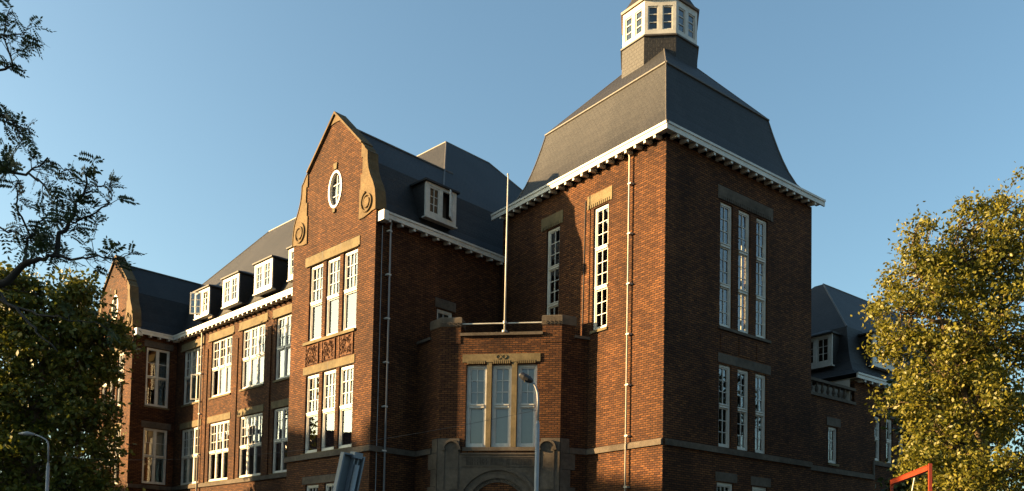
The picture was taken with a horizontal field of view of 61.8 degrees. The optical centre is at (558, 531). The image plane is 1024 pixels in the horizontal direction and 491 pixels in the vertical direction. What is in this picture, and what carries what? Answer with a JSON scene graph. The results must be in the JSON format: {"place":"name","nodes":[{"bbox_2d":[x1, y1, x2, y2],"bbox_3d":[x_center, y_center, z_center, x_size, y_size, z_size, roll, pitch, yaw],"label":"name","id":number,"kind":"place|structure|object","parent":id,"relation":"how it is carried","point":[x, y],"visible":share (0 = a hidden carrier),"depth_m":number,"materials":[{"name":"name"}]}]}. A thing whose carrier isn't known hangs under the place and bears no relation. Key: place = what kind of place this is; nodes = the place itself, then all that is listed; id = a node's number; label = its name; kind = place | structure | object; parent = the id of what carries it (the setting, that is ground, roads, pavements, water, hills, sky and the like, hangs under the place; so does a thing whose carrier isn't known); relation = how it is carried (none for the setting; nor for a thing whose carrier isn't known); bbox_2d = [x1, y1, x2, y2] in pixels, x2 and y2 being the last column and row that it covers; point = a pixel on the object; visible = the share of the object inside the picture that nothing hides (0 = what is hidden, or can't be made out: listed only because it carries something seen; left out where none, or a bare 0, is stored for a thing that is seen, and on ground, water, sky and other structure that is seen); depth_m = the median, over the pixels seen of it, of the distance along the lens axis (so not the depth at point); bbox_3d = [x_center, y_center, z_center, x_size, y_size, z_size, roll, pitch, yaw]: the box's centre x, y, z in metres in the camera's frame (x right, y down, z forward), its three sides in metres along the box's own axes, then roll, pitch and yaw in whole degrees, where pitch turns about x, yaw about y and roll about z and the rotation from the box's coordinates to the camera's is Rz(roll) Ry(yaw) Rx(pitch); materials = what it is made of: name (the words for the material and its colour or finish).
{"place":"outdoors","nodes":[
{"label":"outdoors","id":0,"kind":"place"},
{"bbox_2d":[0,301,161,488],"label":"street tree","id":1,"kind":"object","parent":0,"point":[150,394],"visible":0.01,"depth_m":51.58,"materials":[{"name":"green plant"}]},
{"bbox_2d":[0,0,1023,490],"label":"sky","id":2,"kind":"structure","parent":0,"point":[213,116],"materials":[{"name":"blue"}]},
{"label":"ground","id":3,"kind":"structure","parent":0,"visible":0},
{"bbox_2d":[18,431,49,490],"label":"street lamp","id":4,"kind":"object","parent":3,"relation":"on","point":[27,433],"visible":1,"depth_m":31.12,"materials":[{"name":"metal"}]},
{"bbox_2d":[0,259,145,490],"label":"lime tree","id":5,"kind":"object","parent":3,"relation":"on","point":[68,412],"visible":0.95,"depth_m":39.71,"materials":[{"name":"green plant"}]},
{"bbox_2d":[519,373,539,490],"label":"street lamp","id":6,"kind":"object","parent":3,"relation":"on","point":[525,377],"visible":1,"depth_m":20.09,"materials":[{"name":"metal"}]},
{"bbox_2d":[58,410,535,459],"bbox_3d":[-9.541,-2.583,25.639,21.190,0.608,0.009,-1,-3,31],"label":"overhead wire","id":7,"kind":"object","parent":6,"relation":"attached to","point":[320,447],"visible":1,"depth_m":23.68,"materials":[{"name":"grey metal"}]},
{"bbox_2d":[90,0,989,490],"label":"school building","id":8,"kind":"structure","parent":3,"relation":"on","point":[676,320],"depth_m":32.16,"materials":[{"name":"brick"}]},
{"bbox_2d":[112,295,118,318],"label":"oval window","id":9,"kind":"structure","parent":8,"relation":"in","point":[114,301],"depth_m":49.25,"materials":[{"name":"white paint"}]},
{"bbox_2d":[114,432,120,483],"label":"window","id":10,"kind":"structure","parent":8,"relation":"in","point":[117,432],"depth_m":48.20,"materials":[{"name":"white paint"}]},
{"bbox_2d":[117,352,124,405],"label":"window","id":11,"kind":"structure","parent":8,"relation":"in","point":[118,399],"depth_m":48.38,"materials":[{"name":"white paint"}]},
{"bbox_2d":[142,428,166,484],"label":"window","id":12,"kind":"structure","parent":8,"relation":"in","point":[154,440],"depth_m":47.99,"materials":[{"name":"white paint"}]},
{"bbox_2d":[144,347,169,409],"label":"window","id":13,"kind":"structure","parent":8,"relation":"in","point":[156,377],"depth_m":48.13,"materials":[{"name":"white paint"}]},
{"bbox_2d":[181,427,199,484],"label":"window","id":14,"kind":"structure","parent":8,"relation":"in","point":[191,434],"depth_m":47.55,"materials":[{"name":"white paint"}]},
{"bbox_2d":[181,346,202,406],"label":"window","id":15,"kind":"structure","parent":8,"relation":"in","point":[194,354],"depth_m":47.70,"materials":[{"name":"white paint"}]},
{"bbox_2d":[208,420,228,481],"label":"window","id":16,"kind":"structure","parent":8,"relation":"in","point":[223,450],"depth_m":45.17,"materials":[{"name":"white paint"}]},
{"bbox_2d":[208,335,231,399],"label":"window","id":17,"kind":"structure","parent":8,"relation":"in","point":[224,345],"depth_m":45.38,"materials":[{"name":"white paint"}]},
{"bbox_2d":[239,413,261,477],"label":"window","id":18,"kind":"structure","parent":8,"relation":"in","point":[254,445],"depth_m":42.86,"materials":[{"name":"white paint"}]},
{"bbox_2d":[239,323,264,391],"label":"window","id":19,"kind":"structure","parent":8,"relation":"in","point":[254,359],"depth_m":43.13,"materials":[{"name":"white paint"}]},
{"bbox_2d":[273,406,288,472],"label":"window","id":20,"kind":"structure","parent":8,"relation":"in","point":[283,439],"depth_m":40.71,"materials":[{"name":"white paint"}]},
{"bbox_2d":[273,313,291,382],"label":"window","id":21,"kind":"structure","parent":8,"relation":"in","point":[285,348],"depth_m":41.09,"materials":[{"name":"white paint"}]},
{"bbox_2d":[305,374,318,453],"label":"window","id":22,"kind":"structure","parent":8,"relation":"in","point":[309,414],"depth_m":33.69,"materials":[{"name":"white paint"}]},
{"bbox_2d":[307,484,317,490],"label":"window","id":23,"kind":"structure","parent":8,"relation":"in","point":[308,486],"depth_m":33.28,"materials":[{"name":"white paint"}]},
{"bbox_2d":[309,263,322,340],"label":"window","id":24,"kind":"structure","parent":8,"relation":"in","point":[317,303],"depth_m":33.88,"materials":[{"name":"white paint"}]},
{"bbox_2d":[321,369,335,450],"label":"window","id":25,"kind":"structure","parent":8,"relation":"in","point":[329,410],"depth_m":32.90,"materials":[{"name":"white paint"}]},
{"bbox_2d":[326,483,333,490],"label":"window","id":26,"kind":"structure","parent":8,"relation":"in","point":[328,485],"depth_m":32.48,"materials":[{"name":"white paint"}]},
{"bbox_2d":[326,256,339,335],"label":"window","id":27,"kind":"structure","parent":8,"relation":"in","point":[336,261],"depth_m":33.07,"materials":[{"name":"white paint"}]},
{"bbox_2d":[328,170,341,207],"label":"oval window","id":28,"kind":"structure","parent":8,"relation":"in","point":[335,174],"depth_m":33.11,"materials":[{"name":"white paint"}]},
{"bbox_2d":[338,364,353,448],"bbox_3d":[-7.882,-4.667,31.891,0.950,3.100,0.150,-1,-4,43],"label":"window","id":29,"kind":"structure","parent":8,"relation":"in","point":[348,406],"depth_m":32.10,"materials":[{"name":"white paint"}]},
{"bbox_2d":[343,248,357,330],"bbox_3d":[-7.690,-9.059,32.124,0.960,3.040,0.350,-1,-4,43],"label":"window","id":30,"kind":"structure","parent":8,"relation":"in","point":[353,254],"depth_m":32.29,"materials":[{"name":"white paint"}]},
{"bbox_2d":[437,309,451,318],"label":"window","id":31,"kind":"structure","parent":8,"relation":"in","point":[442,312],"depth_m":33.41,"materials":[{"name":"white paint"}]},
{"bbox_2d":[466,365,486,446],"bbox_3d":[-2.939,-4.545,31.049,0.760,3.010,0.300,1,-3,8],"label":"window","id":32,"kind":"structure","parent":8,"relation":"in","point":[476,374],"depth_m":31.09,"materials":[{"name":"white paint"}]},
{"bbox_2d":[491,365,511,446],"bbox_3d":[-2.018,-4.535,30.920,0.740,3.010,0.300,1,-3,8],"label":"window","id":33,"kind":"structure","parent":8,"relation":"in","point":[502,374],"depth_m":30.93,"materials":[{"name":"white paint"}]},
{"bbox_2d":[502,173,508,331],"bbox_3d":[-1.878,-10.110,30.909,0.200,5.850,0.200,1,-3,0],"label":"flagpole","id":34,"kind":"object","parent":8,"relation":"on","point":[504,323],"visible":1,"depth_m":30.86,"materials":[{"name":"white metal"}]},
{"bbox_2d":[516,364,536,446],"bbox_3d":[-1.103,-4.525,30.791,0.730,3.010,0.300,1,-3,8],"label":"window","id":35,"kind":"structure","parent":8,"relation":"in","point":[526,393],"depth_m":30.80,"materials":[{"name":"white paint"}]},
{"bbox_2d":[547,226,559,314],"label":"window","id":36,"kind":"structure","parent":8,"relation":"in","point":[555,267],"depth_m":32.99,"materials":[{"name":"white paint"}]},
{"bbox_2d":[590,203,608,333],"bbox_3d":[1.542,-9.446,30.671,0.220,4.600,0.890,3,-3,-39],"label":"window","id":37,"kind":"structure","parent":8,"relation":"in","point":[599,249],"depth_m":30.84,"materials":[{"name":"white paint"}]},
{"bbox_2d":[718,364,729,447],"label":"window","id":38,"kind":"structure","parent":8,"relation":"in","point":[722,406],"depth_m":30.14,"materials":[{"name":"white paint"}]},
{"bbox_2d":[717,482,731,490],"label":"window","id":39,"kind":"structure","parent":8,"relation":"in","point":[719,484],"depth_m":30.00,"materials":[{"name":"white paint"}]},
{"bbox_2d":[719,202,730,327],"bbox_3d":[5.884,-9.420,30.251,0.680,4.460,0.150,3,-3,-39],"label":"window","id":40,"kind":"structure","parent":8,"relation":"in","point":[724,246],"depth_m":30.36,"materials":[{"name":"white paint"}]},
{"bbox_2d":[737,369,747,450],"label":"window","id":41,"kind":"structure","parent":8,"relation":"in","point":[740,410],"depth_m":30.78,"materials":[{"name":"white paint"}]},
{"bbox_2d":[738,210,748,333],"bbox_3d":[6.660,-9.377,30.892,0.675,4.460,0.150,3,-3,-39],"label":"window","id":42,"kind":"structure","parent":8,"relation":"in","point":[741,253],"depth_m":31.00,"materials":[{"name":"white paint"}]},
{"bbox_2d":[752,486,765,490],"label":"window","id":43,"kind":"structure","parent":8,"relation":"in","point":[753,488],"depth_m":31.16,"materials":[{"name":"white paint"}]},
{"bbox_2d":[755,374,764,453],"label":"window","id":44,"kind":"structure","parent":8,"relation":"in","point":[761,414],"depth_m":31.43,"materials":[{"name":"white paint"}]},
{"bbox_2d":[756,218,765,338],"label":"window","id":45,"kind":"structure","parent":8,"relation":"in","point":[759,260],"depth_m":31.65,"materials":[{"name":"white paint"}]},
{"bbox_2d":[828,427,838,466],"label":"window","id":46,"kind":"structure","parent":8,"relation":"in","point":[832,463],"depth_m":35.25,"materials":[{"name":"white paint"}]},
{"bbox_2d":[875,416,880,461],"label":"window","id":47,"kind":"structure","parent":8,"relation":"in","point":[876,418],"depth_m":37.44,"materials":[{"name":"white paint"}]},
{"bbox_2d":[886,419,894,464],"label":"window","id":48,"kind":"structure","parent":8,"relation":"in","point":[888,441],"depth_m":38.09,"materials":[{"name":"white paint"}]},
{"bbox_2d":[898,424,902,453],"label":"window","id":49,"kind":"structure","parent":8,"relation":"in","point":[898,424],"depth_m":38.72,"materials":[{"name":"white paint"}]},
{"bbox_2d":[890,463,931,490],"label":"steel frame","id":50,"kind":"object","parent":3,"relation":"on","point":[914,473],"visible":1,"depth_m":15.90,"materials":[{"name":"orange metal"}]},
{"bbox_2d":[850,161,1023,490],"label":"poplar tree","id":51,"kind":"object","parent":3,"relation":"on","point":[944,288],"visible":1,"depth_m":20.74,"materials":[{"name":"green plant"}]},
{"bbox_2d":[875,326,1023,490],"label":"shade tree","id":52,"kind":"object","parent":3,"relation":"on","point":[903,486],"visible":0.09,"depth_m":29.26,"materials":[{"name":"green plant"}]},
{"label":"road","id":53,"kind":"structure","parent":0,"visible":0},
{"bbox_2d":[0,0,146,351],"bbox_3d":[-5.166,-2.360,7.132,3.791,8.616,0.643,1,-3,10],"label":"acacia tree","id":54,"kind":"object","parent":53,"relation":"on","point":[38,237],"visible":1,"depth_m":6.94,"materials":[{"name":"green plant"}]},
{"bbox_2d":[333,451,364,490],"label":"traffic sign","id":55,"kind":"object","parent":53,"relation":"on","point":[349,471],"visible":1,"depth_m":10.13,"materials":[{"name":"metal"}]}
]}

